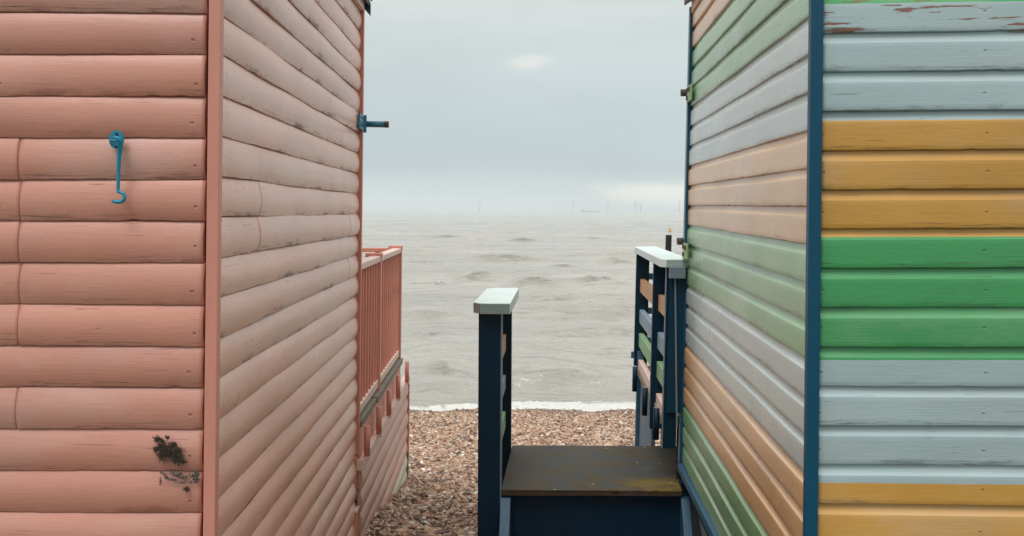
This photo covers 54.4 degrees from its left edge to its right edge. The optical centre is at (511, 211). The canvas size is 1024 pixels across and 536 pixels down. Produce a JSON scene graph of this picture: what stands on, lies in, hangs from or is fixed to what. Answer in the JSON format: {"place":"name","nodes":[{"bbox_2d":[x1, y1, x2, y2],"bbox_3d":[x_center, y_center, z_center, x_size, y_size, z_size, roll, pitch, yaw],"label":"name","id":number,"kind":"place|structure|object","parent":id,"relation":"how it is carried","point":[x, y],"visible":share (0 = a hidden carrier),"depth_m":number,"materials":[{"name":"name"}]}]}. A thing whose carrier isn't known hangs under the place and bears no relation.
{"place":"outdoors","nodes":[
{"label":"outdoors","id":0,"kind":"place"},
{"bbox_2d":[354,407,676,535],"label":"beach","id":1,"kind":"structure","parent":0,"point":[430,525],"depth_m":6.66,"materials":[{"name":"brown gravel"}]},
{"bbox_2d":[0,0,409,535],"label":"beach hut","id":2,"kind":"object","parent":1,"relation":"on","point":[200,313],"visible":0.95,"depth_m":2.87,"materials":[{"name":"wood"}]},
{"bbox_2d":[473,288,706,535],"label":"side steps","id":3,"kind":"structure","parent":1,"relation":"on","point":[534,490],"depth_m":5.92,"materials":[{"name":"blue wood"}]},
{"bbox_2d":[660,235,671,445],"bbox_3d":[1.371,1.608,8.930,0.111,2.795,0.060,0,0,0],"label":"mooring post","id":4,"kind":"object","parent":1,"relation":"on","point":[668,242],"visible":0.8,"depth_m":8.90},
{"bbox_2d":[631,0,1023,535],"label":"beach hut","id":5,"kind":"object","parent":1,"relation":"on","point":[832,328],"visible":1,"depth_m":3.04,"materials":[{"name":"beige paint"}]},
{"bbox_2d":[362,211,683,411],"bbox_3d":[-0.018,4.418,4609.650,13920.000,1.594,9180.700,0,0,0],"label":"sea","id":6,"kind":"structure","parent":0,"point":[571,276],"depth_m":49.91,"materials":[{"name":"grey liquid"}]},
{"bbox_2d":[362,0,691,212],"label":"sky","id":7,"kind":"structure","parent":0,"point":[511,105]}
]}

